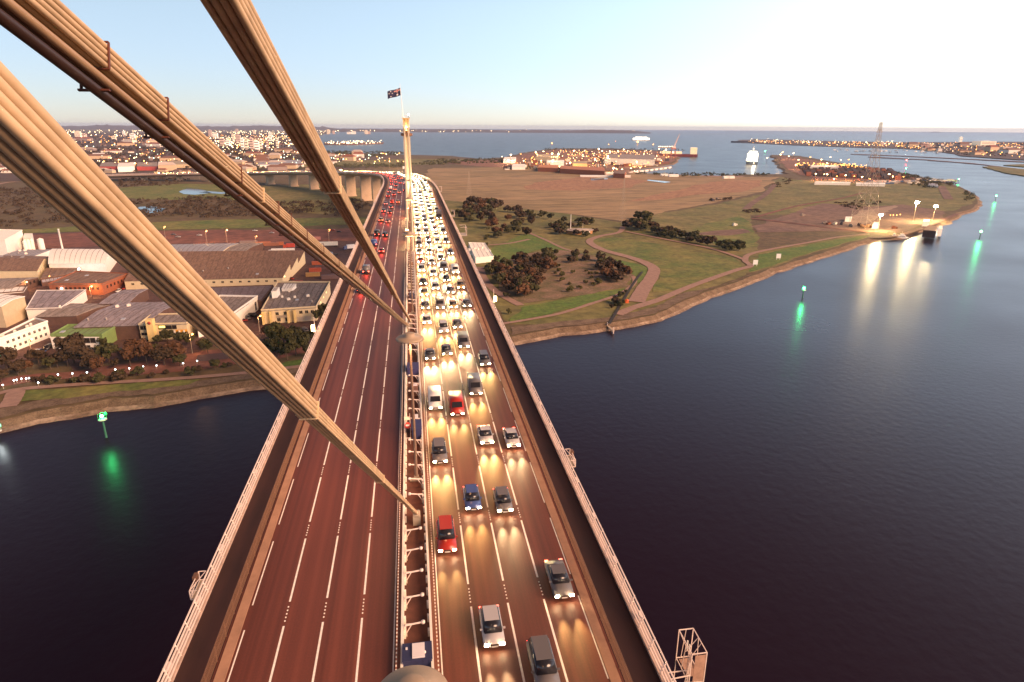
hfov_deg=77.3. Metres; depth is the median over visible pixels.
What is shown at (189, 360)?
red bank
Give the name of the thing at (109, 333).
building
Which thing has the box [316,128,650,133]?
coast
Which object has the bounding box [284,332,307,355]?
tree
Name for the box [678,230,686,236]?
shrub
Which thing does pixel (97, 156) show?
warehouse
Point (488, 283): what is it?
path
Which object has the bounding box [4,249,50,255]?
factory
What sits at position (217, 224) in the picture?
grass
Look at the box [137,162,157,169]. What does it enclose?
warehouse
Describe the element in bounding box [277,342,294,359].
tree
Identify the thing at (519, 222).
shrub
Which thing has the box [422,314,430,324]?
car
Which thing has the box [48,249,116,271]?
factory
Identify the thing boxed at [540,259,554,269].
shrub
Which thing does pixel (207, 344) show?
tree
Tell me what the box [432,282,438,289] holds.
car
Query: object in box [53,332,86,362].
tree
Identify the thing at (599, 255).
shrub
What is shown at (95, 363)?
tree
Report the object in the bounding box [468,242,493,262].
park building
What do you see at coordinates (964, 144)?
warehouse
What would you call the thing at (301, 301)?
office building
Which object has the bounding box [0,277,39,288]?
factory
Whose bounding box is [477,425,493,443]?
car
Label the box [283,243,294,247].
parked truck
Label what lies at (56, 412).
river bank
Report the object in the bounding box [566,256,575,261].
shrub
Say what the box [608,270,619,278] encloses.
shrub
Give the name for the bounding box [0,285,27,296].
factory
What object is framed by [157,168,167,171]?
house
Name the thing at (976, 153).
warehouse
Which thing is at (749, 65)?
sky
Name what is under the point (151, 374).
shrub
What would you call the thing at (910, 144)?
warehouse
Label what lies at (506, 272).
shrub
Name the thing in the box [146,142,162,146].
warehouse
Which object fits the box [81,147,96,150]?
warehouse
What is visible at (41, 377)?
shrub
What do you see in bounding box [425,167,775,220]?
dry field
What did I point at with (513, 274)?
shrub
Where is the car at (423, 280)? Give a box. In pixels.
[420,278,426,284]
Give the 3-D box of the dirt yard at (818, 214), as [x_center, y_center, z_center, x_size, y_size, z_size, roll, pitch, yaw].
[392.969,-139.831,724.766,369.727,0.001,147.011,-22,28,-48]
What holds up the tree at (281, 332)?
on the red bank at (189, 360)
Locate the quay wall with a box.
[868,214,957,237]
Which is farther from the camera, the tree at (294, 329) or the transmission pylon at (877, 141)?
the transmission pylon at (877, 141)
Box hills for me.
[61,124,336,129]
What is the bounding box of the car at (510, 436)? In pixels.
[502,427,520,446]
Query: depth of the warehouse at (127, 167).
1372.10 m
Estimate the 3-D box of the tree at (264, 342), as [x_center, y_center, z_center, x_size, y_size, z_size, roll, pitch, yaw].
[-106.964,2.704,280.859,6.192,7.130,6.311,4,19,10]
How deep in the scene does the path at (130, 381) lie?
250.14 m
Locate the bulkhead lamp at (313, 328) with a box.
[311,322,319,332]
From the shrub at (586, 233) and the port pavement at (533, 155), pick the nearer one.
the shrub at (586, 233)
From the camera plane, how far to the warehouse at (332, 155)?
1951.91 m
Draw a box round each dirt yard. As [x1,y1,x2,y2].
[699,229,750,235]
[752,203,948,232]
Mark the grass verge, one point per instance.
(292, 362)
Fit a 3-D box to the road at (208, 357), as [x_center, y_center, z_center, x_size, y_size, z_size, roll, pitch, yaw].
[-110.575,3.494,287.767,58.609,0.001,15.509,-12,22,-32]
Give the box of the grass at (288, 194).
[261,184,372,214]
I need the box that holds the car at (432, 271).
[430,269,436,275]
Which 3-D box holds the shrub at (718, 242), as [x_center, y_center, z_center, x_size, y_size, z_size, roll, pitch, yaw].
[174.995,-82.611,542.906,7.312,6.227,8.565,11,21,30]
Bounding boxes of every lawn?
[487,234,647,282]
[509,287,626,320]
[593,237,743,291]
[693,215,758,249]
[749,237,863,271]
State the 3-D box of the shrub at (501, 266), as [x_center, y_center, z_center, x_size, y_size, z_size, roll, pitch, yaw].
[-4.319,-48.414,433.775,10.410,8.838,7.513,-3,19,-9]
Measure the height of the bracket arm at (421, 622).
1.290 m
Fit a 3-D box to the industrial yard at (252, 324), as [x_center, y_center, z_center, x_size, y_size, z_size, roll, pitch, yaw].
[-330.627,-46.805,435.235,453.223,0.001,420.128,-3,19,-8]
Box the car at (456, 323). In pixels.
[452,319,461,328]
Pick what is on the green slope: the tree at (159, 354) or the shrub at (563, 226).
the shrub at (563, 226)
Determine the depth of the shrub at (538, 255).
482.70 m
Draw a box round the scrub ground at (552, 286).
[488,250,630,302]
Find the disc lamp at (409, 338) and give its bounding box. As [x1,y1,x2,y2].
[396,332,423,481]
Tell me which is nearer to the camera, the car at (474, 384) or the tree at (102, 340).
the car at (474, 384)
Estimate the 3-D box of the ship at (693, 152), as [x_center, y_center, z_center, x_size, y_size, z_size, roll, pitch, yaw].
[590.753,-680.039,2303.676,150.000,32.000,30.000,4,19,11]
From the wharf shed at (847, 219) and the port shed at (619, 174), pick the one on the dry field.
the port shed at (619, 174)
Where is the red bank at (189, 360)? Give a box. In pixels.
[0,347,302,385]
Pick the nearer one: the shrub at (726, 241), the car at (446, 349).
the car at (446, 349)
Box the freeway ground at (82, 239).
[22,228,356,248]
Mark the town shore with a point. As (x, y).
(894, 145)
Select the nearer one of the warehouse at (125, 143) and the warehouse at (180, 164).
the warehouse at (180, 164)
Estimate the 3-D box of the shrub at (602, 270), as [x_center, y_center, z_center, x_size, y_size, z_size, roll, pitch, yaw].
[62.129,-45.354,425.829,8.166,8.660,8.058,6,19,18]
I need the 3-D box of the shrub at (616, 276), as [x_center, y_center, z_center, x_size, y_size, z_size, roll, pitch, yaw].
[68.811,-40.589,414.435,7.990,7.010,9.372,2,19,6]
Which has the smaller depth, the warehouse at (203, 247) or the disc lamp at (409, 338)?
the disc lamp at (409, 338)
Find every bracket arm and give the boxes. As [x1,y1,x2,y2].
[404,592,423,608]
[404,620,424,636]
[405,526,421,539]
[405,546,422,560]
[405,568,422,583]
[408,463,422,472]
[408,477,422,487]
[408,492,423,502]
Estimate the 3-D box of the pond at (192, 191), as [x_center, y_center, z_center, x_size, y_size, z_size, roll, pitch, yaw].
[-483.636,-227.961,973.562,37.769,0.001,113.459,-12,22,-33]
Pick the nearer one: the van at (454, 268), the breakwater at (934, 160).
the van at (454, 268)
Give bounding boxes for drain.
[608,272,642,323]
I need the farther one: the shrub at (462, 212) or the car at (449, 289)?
the shrub at (462, 212)
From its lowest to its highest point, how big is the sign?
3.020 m
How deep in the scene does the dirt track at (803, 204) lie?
832.98 m
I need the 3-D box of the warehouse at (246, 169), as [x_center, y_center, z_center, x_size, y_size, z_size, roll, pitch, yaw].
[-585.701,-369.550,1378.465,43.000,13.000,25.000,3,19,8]
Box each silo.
[22,240,28,248]
[27,239,31,248]
[30,239,35,248]
[36,238,44,248]
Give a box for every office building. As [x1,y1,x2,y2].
[0,317,50,349]
[49,337,99,348]
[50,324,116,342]
[138,313,197,341]
[261,281,330,324]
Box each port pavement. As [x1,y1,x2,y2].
[444,149,674,173]
[777,156,915,180]
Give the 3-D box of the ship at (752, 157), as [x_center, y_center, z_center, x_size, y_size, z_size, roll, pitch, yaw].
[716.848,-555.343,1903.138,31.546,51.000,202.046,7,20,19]
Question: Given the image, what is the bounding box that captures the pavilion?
[566,228,593,234]
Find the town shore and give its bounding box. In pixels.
[740,139,1023,160]
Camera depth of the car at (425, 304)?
144.87 m
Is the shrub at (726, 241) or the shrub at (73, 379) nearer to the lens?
the shrub at (73, 379)
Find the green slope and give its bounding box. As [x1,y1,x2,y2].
[444,177,976,323]
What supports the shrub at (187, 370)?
on the land
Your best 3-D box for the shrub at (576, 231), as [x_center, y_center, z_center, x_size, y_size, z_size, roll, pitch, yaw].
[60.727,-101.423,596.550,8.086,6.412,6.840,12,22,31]
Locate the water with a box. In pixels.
[0,128,1023,681]
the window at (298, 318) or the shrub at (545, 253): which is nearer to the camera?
the window at (298, 318)
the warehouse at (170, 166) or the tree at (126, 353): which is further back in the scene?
the warehouse at (170, 166)
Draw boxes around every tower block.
[74,131,81,136]
[129,133,135,138]
[235,135,240,143]
[240,138,244,148]
[244,138,248,148]
[249,137,253,149]
[254,140,259,150]
[268,132,271,141]
[271,287,279,297]
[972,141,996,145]
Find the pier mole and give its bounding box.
[323,142,383,144]
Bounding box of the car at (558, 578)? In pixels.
[544,559,573,598]
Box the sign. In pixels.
[404,413,410,440]
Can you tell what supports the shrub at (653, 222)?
on the green slope
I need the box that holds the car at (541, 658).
[526,635,560,681]
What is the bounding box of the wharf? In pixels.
[628,166,671,172]
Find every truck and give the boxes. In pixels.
[271,248,294,249]
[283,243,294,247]
[320,241,337,246]
[343,244,354,249]
[435,209,441,219]
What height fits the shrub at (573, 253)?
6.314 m
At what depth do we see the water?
193.41 m
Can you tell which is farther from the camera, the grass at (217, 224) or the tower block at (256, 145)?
the tower block at (256, 145)
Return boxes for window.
[85,338,95,342]
[158,325,167,329]
[167,325,176,329]
[297,316,303,321]
[304,316,311,320]
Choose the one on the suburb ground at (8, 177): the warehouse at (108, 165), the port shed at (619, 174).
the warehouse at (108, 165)
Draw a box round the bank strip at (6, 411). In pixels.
[0,367,300,417]
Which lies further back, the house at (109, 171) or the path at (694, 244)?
the house at (109, 171)
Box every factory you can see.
[0,229,22,254]
[0,255,49,280]
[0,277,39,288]
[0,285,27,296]
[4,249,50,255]
[23,233,34,242]
[40,268,80,285]
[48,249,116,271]
[48,271,127,294]
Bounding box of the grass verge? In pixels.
[281,358,304,366]
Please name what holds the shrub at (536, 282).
on the scrub ground at (552, 286)
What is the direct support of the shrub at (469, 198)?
on the green slope
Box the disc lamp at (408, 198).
[404,197,412,253]
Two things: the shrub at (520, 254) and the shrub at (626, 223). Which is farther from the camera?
the shrub at (626, 223)
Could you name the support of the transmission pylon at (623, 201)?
on the green slope
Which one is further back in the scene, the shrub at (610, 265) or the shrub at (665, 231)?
the shrub at (665, 231)
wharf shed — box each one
[845,217,851,221]
[872,222,878,228]
[922,219,929,225]
[922,225,936,237]
[937,226,941,235]
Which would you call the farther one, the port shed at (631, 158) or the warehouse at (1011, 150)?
the warehouse at (1011, 150)
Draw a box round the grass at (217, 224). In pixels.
[20,217,366,232]
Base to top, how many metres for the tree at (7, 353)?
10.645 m
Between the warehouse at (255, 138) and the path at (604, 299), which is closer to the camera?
the path at (604, 299)
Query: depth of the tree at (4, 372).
248.38 m
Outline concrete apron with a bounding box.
[844,206,895,224]
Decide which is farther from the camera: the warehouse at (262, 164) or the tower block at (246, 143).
the tower block at (246, 143)
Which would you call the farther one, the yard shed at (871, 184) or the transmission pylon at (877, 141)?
the yard shed at (871, 184)
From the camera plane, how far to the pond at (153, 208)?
760.53 m
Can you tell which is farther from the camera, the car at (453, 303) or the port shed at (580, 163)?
the port shed at (580, 163)
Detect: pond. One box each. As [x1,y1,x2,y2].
[140,206,166,212]
[181,188,211,194]
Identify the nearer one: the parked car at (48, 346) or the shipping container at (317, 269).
the parked car at (48, 346)
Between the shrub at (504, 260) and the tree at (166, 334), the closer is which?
the tree at (166, 334)
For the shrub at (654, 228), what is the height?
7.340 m
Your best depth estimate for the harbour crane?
2147.11 m
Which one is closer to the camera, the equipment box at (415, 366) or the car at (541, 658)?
the car at (541, 658)
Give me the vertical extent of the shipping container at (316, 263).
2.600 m
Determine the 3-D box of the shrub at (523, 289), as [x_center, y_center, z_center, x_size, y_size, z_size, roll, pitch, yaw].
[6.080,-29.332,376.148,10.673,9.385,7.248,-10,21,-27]
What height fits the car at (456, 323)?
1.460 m
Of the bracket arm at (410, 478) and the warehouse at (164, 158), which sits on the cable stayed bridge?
the bracket arm at (410, 478)
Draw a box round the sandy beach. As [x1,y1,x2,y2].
[510,275,748,334]
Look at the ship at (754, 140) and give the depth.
4546.51 m
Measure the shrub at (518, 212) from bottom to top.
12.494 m
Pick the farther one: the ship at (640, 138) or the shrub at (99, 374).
the ship at (640, 138)
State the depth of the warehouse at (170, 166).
1410.99 m
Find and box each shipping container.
[239,240,256,242]
[264,242,278,245]
[305,272,319,276]
[309,267,320,271]
[312,261,321,264]
[315,265,327,269]
[321,274,339,278]
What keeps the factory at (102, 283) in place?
on the industrial yard at (252, 324)
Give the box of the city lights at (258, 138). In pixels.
[215,136,291,149]
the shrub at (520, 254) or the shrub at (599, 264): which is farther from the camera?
the shrub at (520, 254)
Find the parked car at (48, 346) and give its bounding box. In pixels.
[43,343,52,349]
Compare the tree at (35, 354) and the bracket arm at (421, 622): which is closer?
the bracket arm at (421, 622)
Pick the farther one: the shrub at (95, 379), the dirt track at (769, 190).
the dirt track at (769, 190)
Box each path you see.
[0,365,301,393]
[0,389,25,407]
[477,267,523,305]
[488,239,530,244]
[502,276,636,323]
[529,233,570,250]
[586,226,659,301]
[613,234,866,314]
[625,231,747,259]
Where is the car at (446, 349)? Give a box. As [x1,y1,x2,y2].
[441,344,451,355]
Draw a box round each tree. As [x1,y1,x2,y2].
[0,346,17,368]
[0,368,9,382]
[5,358,25,375]
[23,359,33,372]
[24,349,47,364]
[41,357,55,369]
[49,354,61,367]
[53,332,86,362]
[53,350,69,366]
[64,345,94,367]
[79,354,100,369]
[89,357,105,371]
[93,343,118,363]
[96,337,106,343]
[110,358,118,368]
[119,345,134,365]
[123,338,146,360]
[133,342,152,364]
[149,344,173,364]
[152,335,162,342]
[158,341,186,360]
[159,329,172,341]
[172,331,188,346]
[172,353,186,365]
[184,333,195,345]
[198,338,213,353]
[208,358,219,369]
[260,321,275,333]
[261,339,269,350]
[264,322,285,337]
[267,335,283,356]
[271,328,293,342]
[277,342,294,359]
[284,325,301,337]
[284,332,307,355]
[301,331,309,344]
[302,344,310,351]
[307,328,315,337]
[312,309,325,320]
[318,303,328,309]
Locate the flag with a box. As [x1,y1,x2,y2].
[387,88,400,98]
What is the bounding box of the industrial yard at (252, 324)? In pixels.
[0,232,356,369]
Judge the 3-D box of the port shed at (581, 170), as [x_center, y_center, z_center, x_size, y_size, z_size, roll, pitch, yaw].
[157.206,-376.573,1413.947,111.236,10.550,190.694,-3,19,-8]
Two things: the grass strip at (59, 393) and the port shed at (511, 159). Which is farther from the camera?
the port shed at (511, 159)
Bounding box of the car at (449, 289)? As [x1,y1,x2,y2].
[446,286,453,293]
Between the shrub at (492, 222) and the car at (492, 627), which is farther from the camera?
the shrub at (492, 222)
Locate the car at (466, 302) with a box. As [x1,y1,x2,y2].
[462,299,470,306]
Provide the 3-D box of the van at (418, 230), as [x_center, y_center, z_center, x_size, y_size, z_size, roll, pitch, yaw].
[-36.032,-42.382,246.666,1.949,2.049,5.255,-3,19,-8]
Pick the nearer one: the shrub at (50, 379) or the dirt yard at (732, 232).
the shrub at (50, 379)
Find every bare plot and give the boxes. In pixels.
[523,177,646,190]
[628,180,761,201]
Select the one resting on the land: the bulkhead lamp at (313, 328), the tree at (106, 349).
the tree at (106, 349)
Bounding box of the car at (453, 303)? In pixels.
[449,299,457,308]
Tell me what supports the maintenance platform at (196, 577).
hanging from the cable stayed bridge
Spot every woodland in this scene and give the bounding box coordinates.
[0,146,303,171]
[0,176,368,226]
[68,132,295,147]
[251,150,503,169]
[525,148,769,176]
[709,178,882,212]
[839,165,975,200]
[897,143,1023,158]
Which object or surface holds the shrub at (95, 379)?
on the land
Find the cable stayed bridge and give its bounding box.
[0,0,670,681]
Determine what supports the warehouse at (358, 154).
on the suburb ground at (8, 177)
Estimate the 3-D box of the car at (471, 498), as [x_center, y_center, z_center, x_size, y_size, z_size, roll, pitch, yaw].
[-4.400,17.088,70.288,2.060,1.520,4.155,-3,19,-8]
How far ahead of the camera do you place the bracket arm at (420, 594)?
54.92 m
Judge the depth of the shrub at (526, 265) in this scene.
443.25 m
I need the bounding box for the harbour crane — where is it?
[658,134,679,156]
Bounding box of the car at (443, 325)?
[438,319,448,332]
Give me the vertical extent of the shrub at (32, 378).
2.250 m
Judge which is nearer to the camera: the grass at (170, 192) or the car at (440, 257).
the car at (440, 257)
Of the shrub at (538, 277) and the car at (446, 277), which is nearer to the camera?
the car at (446, 277)
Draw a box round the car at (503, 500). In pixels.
[493,486,512,512]
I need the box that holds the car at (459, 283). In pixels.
[456,279,464,288]
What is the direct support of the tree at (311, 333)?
on the red bank at (189, 360)
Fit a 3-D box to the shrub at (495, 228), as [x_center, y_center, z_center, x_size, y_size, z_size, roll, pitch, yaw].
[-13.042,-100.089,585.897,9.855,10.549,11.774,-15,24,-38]
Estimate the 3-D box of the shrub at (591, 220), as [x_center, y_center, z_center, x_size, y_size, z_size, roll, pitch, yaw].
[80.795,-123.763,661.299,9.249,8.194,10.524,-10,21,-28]
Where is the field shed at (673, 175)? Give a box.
[668,174,678,176]
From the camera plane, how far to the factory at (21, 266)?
416.66 m
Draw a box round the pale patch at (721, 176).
[701,175,745,176]
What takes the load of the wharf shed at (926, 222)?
on the dirt yard at (818, 214)
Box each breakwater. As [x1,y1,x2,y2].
[852,154,1023,161]
[869,157,998,166]
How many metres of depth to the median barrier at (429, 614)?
67.50 m
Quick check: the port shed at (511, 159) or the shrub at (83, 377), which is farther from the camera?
the port shed at (511, 159)
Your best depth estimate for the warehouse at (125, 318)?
307.50 m
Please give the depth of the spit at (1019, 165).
1808.66 m
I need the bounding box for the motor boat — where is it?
[897,232,908,238]
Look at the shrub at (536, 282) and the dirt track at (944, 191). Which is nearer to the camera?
the shrub at (536, 282)
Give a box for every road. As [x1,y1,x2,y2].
[109,172,406,681]
[195,338,312,361]
[412,176,623,681]
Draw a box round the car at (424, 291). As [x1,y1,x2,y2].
[421,288,427,295]
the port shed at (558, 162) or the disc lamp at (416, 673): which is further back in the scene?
the port shed at (558, 162)
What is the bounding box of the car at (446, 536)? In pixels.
[435,515,457,552]
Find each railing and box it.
[107,172,383,681]
[127,171,675,681]
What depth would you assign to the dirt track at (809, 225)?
661.44 m
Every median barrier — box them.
[114,171,439,671]
[117,172,407,669]
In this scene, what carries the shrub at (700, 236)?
on the green slope
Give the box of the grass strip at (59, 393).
[22,379,201,399]
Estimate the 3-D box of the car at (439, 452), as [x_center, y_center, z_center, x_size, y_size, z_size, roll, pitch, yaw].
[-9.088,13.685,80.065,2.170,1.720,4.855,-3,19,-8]
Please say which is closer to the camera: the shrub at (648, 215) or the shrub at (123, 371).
the shrub at (123, 371)
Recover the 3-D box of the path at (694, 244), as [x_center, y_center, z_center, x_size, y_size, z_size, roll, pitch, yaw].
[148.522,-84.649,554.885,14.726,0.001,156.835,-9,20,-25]
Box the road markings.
[227,176,608,681]
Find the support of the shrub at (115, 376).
on the land
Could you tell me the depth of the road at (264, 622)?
65.26 m
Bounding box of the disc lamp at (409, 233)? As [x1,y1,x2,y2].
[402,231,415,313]
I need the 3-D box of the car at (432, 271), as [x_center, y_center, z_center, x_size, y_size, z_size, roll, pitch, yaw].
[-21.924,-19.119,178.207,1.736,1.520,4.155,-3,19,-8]
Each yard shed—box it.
[810,165,838,168]
[814,181,850,184]
[856,182,884,186]
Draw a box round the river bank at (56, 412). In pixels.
[0,132,981,427]
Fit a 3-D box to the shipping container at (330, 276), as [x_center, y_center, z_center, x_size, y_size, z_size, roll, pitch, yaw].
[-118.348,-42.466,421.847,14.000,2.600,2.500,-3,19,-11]
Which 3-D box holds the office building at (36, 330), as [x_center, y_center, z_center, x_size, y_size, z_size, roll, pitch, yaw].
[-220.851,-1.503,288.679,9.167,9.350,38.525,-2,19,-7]
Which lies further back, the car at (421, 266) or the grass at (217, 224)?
the grass at (217, 224)
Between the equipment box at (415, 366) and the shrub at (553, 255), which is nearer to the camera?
the equipment box at (415, 366)
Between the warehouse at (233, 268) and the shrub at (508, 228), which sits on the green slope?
the shrub at (508, 228)
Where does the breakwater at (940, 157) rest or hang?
in the water
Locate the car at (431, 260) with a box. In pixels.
[428,258,434,264]
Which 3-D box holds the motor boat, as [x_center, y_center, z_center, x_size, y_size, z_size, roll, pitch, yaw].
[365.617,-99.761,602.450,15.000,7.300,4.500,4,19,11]
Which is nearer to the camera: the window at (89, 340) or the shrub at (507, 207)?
the window at (89, 340)
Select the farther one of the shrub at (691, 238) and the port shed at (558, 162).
the port shed at (558, 162)
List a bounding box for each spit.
[983,166,1023,176]
[1005,164,1023,166]
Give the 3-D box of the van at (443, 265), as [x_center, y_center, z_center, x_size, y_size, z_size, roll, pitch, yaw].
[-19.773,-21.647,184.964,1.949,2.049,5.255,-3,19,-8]
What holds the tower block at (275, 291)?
on the industrial yard at (252, 324)
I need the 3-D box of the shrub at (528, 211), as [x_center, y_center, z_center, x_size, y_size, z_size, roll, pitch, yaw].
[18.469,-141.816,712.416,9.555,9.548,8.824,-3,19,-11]
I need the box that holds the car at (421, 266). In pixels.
[418,263,424,271]
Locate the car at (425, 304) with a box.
[421,301,429,309]
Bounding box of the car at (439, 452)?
[431,437,447,462]
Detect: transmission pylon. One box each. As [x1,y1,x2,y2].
[617,178,625,223]
[848,122,882,225]
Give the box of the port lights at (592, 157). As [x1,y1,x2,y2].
[515,150,668,169]
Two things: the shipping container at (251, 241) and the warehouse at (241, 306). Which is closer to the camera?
the warehouse at (241, 306)
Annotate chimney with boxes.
[57,229,63,248]
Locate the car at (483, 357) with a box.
[478,350,490,365]
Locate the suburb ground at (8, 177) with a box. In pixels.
[0,134,403,180]
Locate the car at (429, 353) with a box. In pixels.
[424,348,435,359]
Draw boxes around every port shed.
[503,157,515,162]
[512,164,524,169]
[535,154,558,161]
[538,165,557,171]
[547,160,563,165]
[560,166,604,174]
[573,161,586,166]
[580,175,630,177]
[604,154,654,164]
[613,171,625,177]
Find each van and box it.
[362,264,370,273]
[371,239,376,245]
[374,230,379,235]
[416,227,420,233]
[416,239,421,246]
[427,385,442,408]
[435,296,444,308]
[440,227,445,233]
[440,261,447,269]
[449,390,464,414]
[451,264,458,273]
[457,331,469,347]
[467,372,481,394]
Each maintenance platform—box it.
[189,570,205,599]
[460,225,466,235]
[565,448,575,467]
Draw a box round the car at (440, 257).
[438,254,443,260]
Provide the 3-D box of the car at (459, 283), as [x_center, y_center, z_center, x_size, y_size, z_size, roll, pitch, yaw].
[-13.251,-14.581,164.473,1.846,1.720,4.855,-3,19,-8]
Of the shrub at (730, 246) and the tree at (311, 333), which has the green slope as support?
the shrub at (730, 246)
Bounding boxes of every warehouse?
[0,294,27,327]
[25,289,87,319]
[35,303,109,325]
[73,137,92,140]
[73,302,175,339]
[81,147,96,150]
[88,154,110,158]
[99,289,148,305]
[100,162,117,169]
[101,149,121,152]
[117,142,134,145]
[117,162,134,171]
[121,139,136,142]
[124,250,305,289]
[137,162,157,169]
[146,139,156,142]
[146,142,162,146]
[158,162,176,170]
[159,156,180,160]
[169,160,191,167]
[171,243,238,250]
[198,295,258,336]
[211,285,273,309]
[225,243,263,250]
[232,159,246,163]
[237,164,253,170]
[240,166,251,171]
[243,151,263,155]
[247,137,263,140]
[255,158,269,164]
[257,160,303,167]
[266,164,287,170]
[268,153,281,158]
[275,148,292,151]
[278,163,297,168]
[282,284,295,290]
[328,154,338,158]
[342,154,355,160]
[353,152,363,157]
[905,142,918,147]
[956,142,969,146]
[968,151,985,154]
[984,145,999,151]
[999,148,1023,153]
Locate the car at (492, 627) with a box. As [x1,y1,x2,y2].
[479,604,505,647]
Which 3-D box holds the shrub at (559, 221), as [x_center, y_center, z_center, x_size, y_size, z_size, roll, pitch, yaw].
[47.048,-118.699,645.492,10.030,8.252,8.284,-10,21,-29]
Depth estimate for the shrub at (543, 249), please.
499.82 m
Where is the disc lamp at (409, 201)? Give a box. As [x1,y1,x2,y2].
[407,180,411,222]
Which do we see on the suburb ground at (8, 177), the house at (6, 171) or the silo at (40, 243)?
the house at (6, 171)
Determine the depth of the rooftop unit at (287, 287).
362.65 m
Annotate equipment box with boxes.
[402,641,432,666]
[407,362,418,376]
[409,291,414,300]
[411,414,421,440]
[413,384,417,395]
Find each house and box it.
[1,169,11,172]
[104,169,115,172]
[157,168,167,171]
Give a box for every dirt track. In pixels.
[743,184,775,208]
[751,218,866,232]
[755,193,861,216]
[938,186,952,198]
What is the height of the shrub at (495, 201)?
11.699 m
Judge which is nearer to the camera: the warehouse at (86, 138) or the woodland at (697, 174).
the woodland at (697, 174)
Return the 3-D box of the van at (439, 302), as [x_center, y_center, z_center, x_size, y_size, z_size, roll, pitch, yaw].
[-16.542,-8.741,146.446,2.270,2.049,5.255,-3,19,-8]
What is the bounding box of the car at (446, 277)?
[443,274,449,281]
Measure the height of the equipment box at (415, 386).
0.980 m
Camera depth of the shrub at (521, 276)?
396.59 m
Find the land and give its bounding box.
[0,129,978,419]
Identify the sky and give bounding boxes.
[0,0,1023,131]
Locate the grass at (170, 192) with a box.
[119,184,372,199]
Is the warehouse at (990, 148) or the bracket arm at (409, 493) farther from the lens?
the warehouse at (990, 148)
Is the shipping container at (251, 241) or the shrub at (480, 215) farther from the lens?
the shrub at (480, 215)
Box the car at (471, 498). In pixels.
[463,484,481,509]
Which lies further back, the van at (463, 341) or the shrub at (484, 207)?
the shrub at (484, 207)
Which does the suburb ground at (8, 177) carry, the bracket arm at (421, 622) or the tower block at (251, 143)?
the tower block at (251, 143)
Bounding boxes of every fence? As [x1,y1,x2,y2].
[119,171,387,681]
[120,171,632,681]
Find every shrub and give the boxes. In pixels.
[29,376,37,380]
[36,374,45,381]
[45,375,58,383]
[69,377,77,381]
[77,373,91,381]
[92,376,104,382]
[94,372,105,379]
[110,372,127,380]
[112,369,125,373]
[130,366,144,374]
[147,372,155,377]
[184,366,195,374]
[190,365,202,370]
[451,209,458,215]
[458,209,469,217]
[463,200,472,205]
[464,207,475,214]
[464,215,473,220]
[466,195,473,201]
[476,211,484,220]
[477,197,485,202]
[477,202,485,208]
[480,206,492,210]
[482,209,490,215]
[483,263,496,272]
[485,217,498,226]
[488,213,495,219]
[490,199,499,205]
[491,226,502,232]
[492,272,505,282]
[493,230,502,236]
[498,263,512,270]
[500,257,512,265]
[501,269,511,275]
[501,280,512,286]
[503,205,511,211]
[503,225,511,231]
[504,282,514,290]
[507,272,518,280]
[511,204,522,210]
[512,225,520,230]
[513,219,522,226]
[513,276,527,281]
[514,208,523,216]
[514,264,523,271]
[514,274,526,283]
[514,280,527,289]
[515,251,527,258]
[515,261,530,268]
[516,284,529,296]
[520,267,535,274]
[521,227,531,233]
[525,209,532,215]
[527,215,534,224]
[528,278,540,284]
[530,281,540,293]
[532,252,541,257]
[533,275,545,282]
[539,267,546,272]
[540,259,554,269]
[541,247,554,252]
[541,249,550,256]
[547,253,556,259]
[553,219,562,224]
[560,223,567,233]
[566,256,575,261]
[571,251,578,256]
[573,229,580,233]
[581,219,588,225]
[581,230,589,236]
[581,254,589,259]
[586,217,594,224]
[594,261,605,269]
[596,251,605,258]
[599,267,610,277]
[607,262,614,267]
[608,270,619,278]
[613,273,623,280]
[614,261,623,268]
[622,220,632,226]
[623,266,631,275]
[633,211,641,217]
[635,220,642,229]
[637,218,648,229]
[640,220,650,228]
[642,212,652,219]
[648,221,659,226]
[651,226,657,232]
[659,228,671,235]
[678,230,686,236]
[686,236,693,240]
[689,230,699,236]
[694,234,702,242]
[702,236,713,245]
[714,240,722,246]
[721,239,732,244]
[726,244,735,249]
[734,239,745,250]
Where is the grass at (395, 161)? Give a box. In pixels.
[255,159,462,166]
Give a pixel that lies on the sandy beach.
(635, 313)
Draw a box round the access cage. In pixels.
[668,628,707,681]
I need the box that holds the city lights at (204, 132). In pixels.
[67,130,317,138]
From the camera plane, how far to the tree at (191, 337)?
289.63 m
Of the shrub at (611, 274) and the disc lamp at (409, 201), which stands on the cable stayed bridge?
the disc lamp at (409, 201)
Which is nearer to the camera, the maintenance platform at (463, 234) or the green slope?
the maintenance platform at (463, 234)
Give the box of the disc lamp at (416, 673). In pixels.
[381,665,446,681]
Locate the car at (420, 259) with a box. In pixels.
[418,257,423,262]
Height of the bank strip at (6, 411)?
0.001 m
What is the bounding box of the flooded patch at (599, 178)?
[591,177,607,179]
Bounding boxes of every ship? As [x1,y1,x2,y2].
[633,137,648,139]
[655,148,697,156]
[731,139,757,142]
[746,148,757,164]
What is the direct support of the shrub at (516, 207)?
on the green slope

